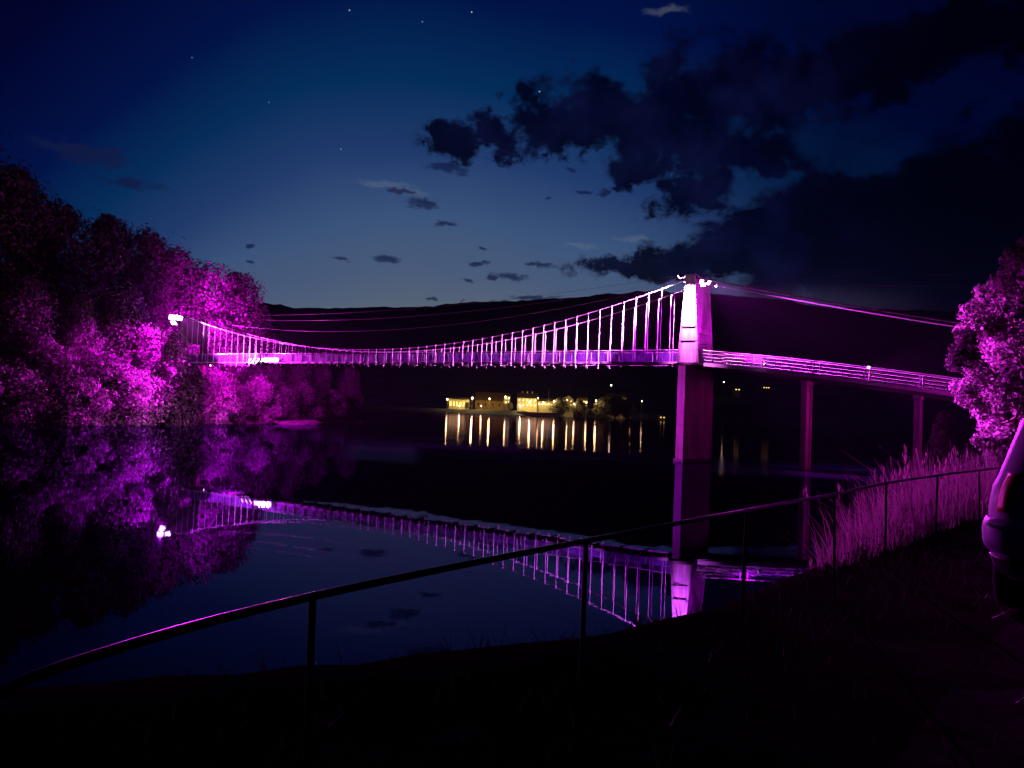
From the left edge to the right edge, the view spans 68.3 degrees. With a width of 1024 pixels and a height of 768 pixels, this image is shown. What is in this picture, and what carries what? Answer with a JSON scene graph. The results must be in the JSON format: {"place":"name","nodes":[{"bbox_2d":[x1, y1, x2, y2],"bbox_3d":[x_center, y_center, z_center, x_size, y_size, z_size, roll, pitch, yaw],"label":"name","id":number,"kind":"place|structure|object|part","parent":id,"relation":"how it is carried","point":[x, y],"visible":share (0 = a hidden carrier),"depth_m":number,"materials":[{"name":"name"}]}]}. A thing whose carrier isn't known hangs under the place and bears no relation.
{"place":"outdoors","nodes":[
{"label":"outdoors","id":0,"kind":"place"},
{"bbox_2d":[0,289,370,424],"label":"bank terrain","id":1,"kind":"structure","parent":0,"point":[254,420],"depth_m":148.56,"materials":[{"name":"soil"}]},
{"bbox_2d":[0,359,38,424],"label":"shrub","id":2,"kind":"object","parent":1,"relation":"on","point":[13,420],"visible":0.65,"depth_m":98.01,"materials":[{"name":"green plant"}]},
{"bbox_2d":[0,273,61,380],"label":"tree","id":3,"kind":"object","parent":1,"relation":"on","point":[30,309],"visible":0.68,"depth_m":106.90,"materials":[{"name":"green plant"}]},
{"bbox_2d":[0,358,63,424],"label":"shrub","id":4,"kind":"object","parent":1,"relation":"on","point":[28,376],"visible":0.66,"depth_m":99.86,"materials":[{"name":"green plant"}]},
{"bbox_2d":[0,134,72,330],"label":"tree","id":5,"kind":"object","parent":1,"relation":"on","point":[3,230],"visible":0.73,"depth_m":116.06,"materials":[{"name":"green plant"}]},
{"bbox_2d":[0,159,74,348],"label":"tree","id":6,"kind":"object","parent":1,"relation":"on","point":[20,251],"visible":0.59,"depth_m":120.92,"materials":[{"name":"green plant"}]},
{"bbox_2d":[8,337,92,424],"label":"shrub","id":7,"kind":"object","parent":1,"relation":"on","point":[64,374],"visible":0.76,"depth_m":103.45,"materials":[{"name":"green plant"}]},
{"bbox_2d":[1,194,128,350],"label":"tree","id":8,"kind":"object","parent":1,"relation":"on","point":[72,222],"visible":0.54,"depth_m":126.20,"materials":[{"name":"green plant"}]},
{"bbox_2d":[48,288,104,382],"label":"tree","id":9,"kind":"object","parent":1,"relation":"on","point":[78,315],"visible":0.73,"depth_m":111.26,"materials":[{"name":"green plant"}]},
{"bbox_2d":[41,372,114,425],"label":"shrub","id":10,"kind":"object","parent":1,"relation":"on","point":[95,405],"visible":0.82,"depth_m":104.87,"materials":[{"name":"green plant"}]},
{"bbox_2d":[62,211,154,348],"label":"tree","id":11,"kind":"object","parent":1,"relation":"on","point":[111,268],"visible":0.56,"depth_m":131.21,"materials":[{"name":"green plant"}]},
{"bbox_2d":[69,347,149,425],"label":"shrub","id":12,"kind":"object","parent":1,"relation":"on","point":[108,370],"visible":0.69,"depth_m":109.01,"materials":[{"name":"green plant"}]},
{"bbox_2d":[77,279,161,374],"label":"tree","id":13,"kind":"object","parent":1,"relation":"on","point":[127,303],"visible":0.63,"depth_m":117.77,"materials":[{"name":"green plant"}]},
{"bbox_2d":[106,367,167,425],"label":"shrub","id":14,"kind":"object","parent":1,"relation":"on","point":[148,391],"visible":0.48,"depth_m":112.31,"materials":[{"name":"green plant"}]},
{"bbox_2d":[128,322,167,384],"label":"tree","id":15,"kind":"object","parent":1,"relation":"on","point":[150,344],"visible":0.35,"depth_m":119.52,"materials":[{"name":"green plant"}]},
{"bbox_2d":[91,223,205,372],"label":"tree","id":16,"kind":"object","parent":1,"relation":"on","point":[151,249],"visible":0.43,"depth_m":133.99,"materials":[{"name":"green plant"}]},
{"bbox_2d":[121,351,194,425],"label":"shrub","id":17,"kind":"object","parent":1,"relation":"on","point":[156,379],"visible":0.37,"depth_m":115.47,"materials":[{"name":"green plant"}]},
{"bbox_2d":[149,327,193,425],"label":"tree","id":18,"kind":"object","parent":1,"relation":"on","point":[173,353],"visible":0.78,"depth_m":116.03,"materials":[{"name":"green plant"}]},
{"bbox_2d":[139,243,208,359],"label":"tree","id":19,"kind":"object","parent":1,"relation":"on","point":[168,264],"visible":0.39,"depth_m":138.06,"materials":[{"name":"green plant"}]},
{"bbox_2d":[153,355,212,426],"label":"shrub","id":20,"kind":"object","parent":1,"relation":"on","point":[195,391],"visible":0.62,"depth_m":117.74,"materials":[{"name":"green plant"}]},
{"bbox_2d":[0,334,368,424],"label":"undergrowth","id":21,"kind":"object","parent":1,"relation":"on","point":[354,415],"visible":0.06,"depth_m":168.07,"materials":[{"name":"green plant"}]},
{"bbox_2d":[183,374,219,423],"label":"shrub","id":22,"kind":"object","parent":1,"relation":"on","point":[207,405],"visible":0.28,"depth_m":129.03,"materials":[{"name":"green plant"}]},
{"bbox_2d":[158,259,263,374],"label":"tree","id":23,"kind":"object","parent":1,"relation":"on","point":[214,277],"visible":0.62,"depth_m":143.39,"materials":[{"name":"green plant"}]},
{"bbox_2d":[197,367,246,423],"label":"shrub","id":24,"kind":"object","parent":1,"relation":"on","point":[222,387],"visible":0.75,"depth_m":133.11,"materials":[{"name":"green plant"}]},
{"bbox_2d":[206,267,269,384],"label":"tree","id":25,"kind":"object","parent":1,"relation":"on","point":[246,289],"visible":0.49,"depth_m":151.25,"materials":[{"name":"green plant"}]},
{"bbox_2d":[219,381,259,423],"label":"shrub","id":26,"kind":"object","parent":1,"relation":"on","point":[243,396],"visible":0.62,"depth_m":139.24,"materials":[{"name":"green plant"}]},
{"bbox_2d":[229,302,277,395],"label":"tree","id":27,"kind":"object","parent":1,"relation":"on","point":[266,346],"visible":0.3,"depth_m":157.02,"materials":[{"name":"green plant"}]},
{"bbox_2d":[241,374,289,423],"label":"shrub","id":28,"kind":"object","parent":1,"relation":"on","point":[267,393],"visible":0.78,"depth_m":144.97,"materials":[{"name":"green plant"}]},
{"bbox_2d":[260,365,290,391],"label":"tree","id":29,"kind":"object","parent":1,"relation":"on","point":[275,378],"visible":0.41,"depth_m":159.27,"materials":[{"name":"green plant"}]},
{"bbox_2d":[266,384,300,423],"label":"shrub","id":30,"kind":"object","parent":1,"relation":"on","point":[287,392],"visible":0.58,"depth_m":150.44,"materials":[{"name":"green plant"}]},
{"bbox_2d":[277,343,315,397],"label":"tree","id":31,"kind":"object","parent":1,"relation":"on","point":[293,376],"visible":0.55,"depth_m":167.28,"materials":[{"name":"green plant"}]},
{"bbox_2d":[291,380,327,419],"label":"shrub","id":32,"kind":"object","parent":1,"relation":"on","point":[307,393],"visible":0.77,"depth_m":158.99,"materials":[{"name":"green plant"}]},
{"bbox_2d":[307,365,333,404],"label":"tree","id":33,"kind":"object","parent":1,"relation":"on","point":[320,375],"visible":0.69,"depth_m":175.07,"materials":[{"name":"green plant"}]},
{"bbox_2d":[317,389,350,421],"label":"shrub","id":34,"kind":"object","parent":1,"relation":"on","point":[335,399],"visible":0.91,"depth_m":171.05,"materials":[{"name":"green plant"}]},
{"bbox_2d":[333,366,367,416],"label":"tree","id":35,"kind":"object","parent":1,"relation":"on","point":[348,389],"visible":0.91,"depth_m":182.36,"materials":[{"name":"green plant"}]},
{"bbox_2d":[0,409,984,687],"bbox_3d":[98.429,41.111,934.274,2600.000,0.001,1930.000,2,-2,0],"label":"river water","id":36,"kind":"structure","parent":0,"point":[112,535],"depth_m":28.04,"materials":[{"name":"liquid"}]},
{"bbox_2d":[45,419,72,425],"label":"shore rock","id":37,"kind":"object","parent":36,"relation":"in","point":[54,422],"visible":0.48,"depth_m":102.26,"materials":[{"name":"stone"}]},
{"bbox_2d":[274,420,321,424],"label":"shore rock","id":38,"kind":"object","parent":36,"relation":"in","point":[302,422],"visible":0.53,"depth_m":149.49,"materials":[{"name":"stone"}]},
{"bbox_2d":[517,412,557,416],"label":"quay wall","id":39,"kind":"structure","parent":36,"relation":"in","point":[539,414],"depth_m":761.05,"materials":[{"name":"stone"}]},
{"bbox_2d":[0,448,1023,767],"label":"ground","id":40,"kind":"structure","parent":0,"point":[890,710],"depth_m":4.22,"materials":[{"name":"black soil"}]},
{"bbox_2d":[0,467,999,767],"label":"handrail fence","id":41,"kind":"object","parent":40,"relation":"on","point":[38,675],"visible":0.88,"depth_m":2.70,"materials":[{"name":"metal"}]},
{"bbox_2d":[158,273,1020,475],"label":"suspension bridge","id":42,"kind":"structure","parent":40,"relation":"on","point":[694,364],"depth_m":77.65,"materials":[{"name":"paint"}]},
{"bbox_2d":[190,276,674,314],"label":"overhead wire","id":43,"kind":"object","parent":42,"relation":"attached to","point":[469,303],"visible":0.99,"depth_m":91.02,"materials":[{"name":"grey metal"}]},
{"bbox_2d":[196,281,684,331],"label":"overhead wire","id":44,"kind":"object","parent":42,"relation":"attached to","point":[433,326],"visible":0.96,"depth_m":99.45,"materials":[{"name":"grey metal"}]},
{"bbox_2d":[204,280,679,320],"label":"overhead wire","id":45,"kind":"object","parent":42,"relation":"attached to","point":[434,314],"visible":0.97,"depth_m":98.30,"materials":[{"name":"grey metal"}]},
{"bbox_2d":[702,277,925,286],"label":"overhead wire","id":46,"kind":"object","parent":42,"relation":"attached to","point":[818,283],"visible":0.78,"depth_m":72.64,"materials":[{"name":"grey metal"}]},
{"bbox_2d":[726,274,973,275],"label":"overhead wire","id":47,"kind":"object","parent":42,"relation":"attached to","point":[851,275],"visible":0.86,"depth_m":70.27,"materials":[{"name":"grey metal"}]},
{"bbox_2d":[745,432,1012,569],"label":"reeds","id":48,"kind":"object","parent":40,"relation":"on","point":[913,506],"visible":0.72,"depth_m":12.32,"materials":[{"name":"plant"}]},
{"bbox_2d":[927,410,960,465],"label":"tree","id":49,"kind":"object","parent":40,"relation":"on","point":[944,425],"visible":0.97,"depth_m":83.53,"materials":[{"name":"green plant"}]},
{"bbox_2d":[944,232,1023,467],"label":"tree","id":50,"kind":"object","parent":40,"relation":"on","point":[1004,352],"visible":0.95,"depth_m":53.12,"materials":[{"name":"green plant"}]},
{"bbox_2d":[968,372,1015,442],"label":"tree","id":51,"kind":"object","parent":40,"relation":"on","point":[1009,414],"visible":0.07,"depth_m":94.98,"materials":[{"name":"green plant"}]},
{"bbox_2d":[0,0,1023,313],"label":"sky","id":52,"kind":"structure","parent":0,"point":[335,153],"materials":[{"name":"blue"}]},
{"bbox_2d":[91,290,1023,432],"bbox_3d":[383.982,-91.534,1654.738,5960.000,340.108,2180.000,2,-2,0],"label":"hills","id":53,"kind":"structure","parent":0,"point":[768,327],"depth_m":1627.07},
{"bbox_2d":[449,397,469,409],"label":"building","id":54,"kind":"structure","parent":53,"relation":"on","point":[455,402],"depth_m":771.67,"materials":[{"name":"beige"}]},
{"bbox_2d":[464,401,469,408],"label":"tree","id":55,"kind":"object","parent":53,"relation":"on","point":[467,405],"visible":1,"depth_m":761.76,"materials":[{"name":"green plant"}]},
{"bbox_2d":[475,392,503,409],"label":"building","id":56,"kind":"structure","parent":53,"relation":"on","point":[482,399],"depth_m":799.80,"materials":[{"name":"black"}]},
{"bbox_2d":[503,393,510,410],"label":"house","id":57,"kind":"structure","parent":53,"relation":"on","point":[507,397],"depth_m":841.82,"materials":[{"name":"beige"}]},
{"bbox_2d":[507,402,512,409],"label":"tree","id":58,"kind":"object","parent":53,"relation":"on","point":[509,405],"visible":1,"depth_m":766.70,"materials":[{"name":"green plant"}]},
{"bbox_2d":[517,391,537,411],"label":"house","id":59,"kind":"structure","parent":53,"relation":"on","point":[527,401],"depth_m":774.83,"materials":[{"name":"beige"}]},
{"bbox_2d":[537,398,555,412],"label":"house","id":60,"kind":"structure","parent":53,"relation":"on","point":[542,407],"depth_m":777.74,"materials":[{"name":"beige"}]},
{"bbox_2d":[548,397,572,416],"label":"tree","id":61,"kind":"object","parent":53,"relation":"on","point":[559,406],"visible":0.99,"depth_m":763.87,"materials":[{"name":"green plant"}]},
{"bbox_2d":[563,395,573,416],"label":"house","id":62,"kind":"structure","parent":53,"relation":"on","point":[570,400],"depth_m":799.75,"materials":[{"name":"beige"}]},
{"bbox_2d":[570,399,589,416],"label":"tree","id":63,"kind":"object","parent":53,"relation":"on","point":[578,408],"visible":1,"depth_m":768.19,"materials":[{"name":"green plant"}]},
{"bbox_2d":[577,395,587,410],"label":"house","id":64,"kind":"structure","parent":53,"relation":"on","point":[584,398],"depth_m":835.06,"materials":[{"name":"beige"}]},
{"bbox_2d":[590,396,616,417],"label":"tree","id":65,"kind":"object","parent":53,"relation":"on","point":[604,406],"visible":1,"depth_m":787.03,"materials":[{"name":"green plant"}]},
{"bbox_2d":[605,393,626,418],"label":"house","id":66,"kind":"structure","parent":53,"relation":"on","point":[607,395],"depth_m":851.57,"materials":[{"name":"black"}]},
{"bbox_2d":[607,393,628,418],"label":"tree","id":67,"kind":"object","parent":53,"relation":"on","point":[617,401],"visible":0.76,"depth_m":795.92,"materials":[{"name":"green plant"}]},
{"bbox_2d":[620,397,637,418],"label":"tree","id":68,"kind":"object","parent":53,"relation":"on","point":[627,413],"visible":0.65,"depth_m":801.01,"materials":[{"name":"green plant"}]},
{"bbox_2d":[657,414,665,419],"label":"house","id":69,"kind":"structure","parent":53,"relation":"on","point":[661,416],"depth_m":899.45,"materials":[{"name":"black"}]},
{"bbox_2d":[733,386,740,396],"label":"house","id":70,"kind":"structure","parent":53,"relation":"on","point":[736,391],"depth_m":1180.89,"materials":[{"name":"black"}]},
{"bbox_2d":[761,384,769,389],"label":"house","id":71,"kind":"structure","parent":53,"relation":"on","point":[765,386],"depth_m":1251.21,"materials":[{"name":"black"}]},
{"bbox_2d":[890,609,1023,767],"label":"path","id":72,"kind":"structure","parent":0,"point":[958,714],"depth_m":4.02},
{"bbox_2d":[982,418,1023,608],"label":"parked car","id":73,"kind":"object","parent":72,"relation":"on","point":[1003,530],"visible":1,"depth_m":6.21,"materials":[{"name":"grey paint"}]},
{"bbox_3d":[5.176,0.631,7.519,0.174,0.500,2.980,1,-3,41],"label":"side window","id":74,"kind":"part","parent":73,"relation":"part of","materials":[{"name":"black glass"}]}
]}

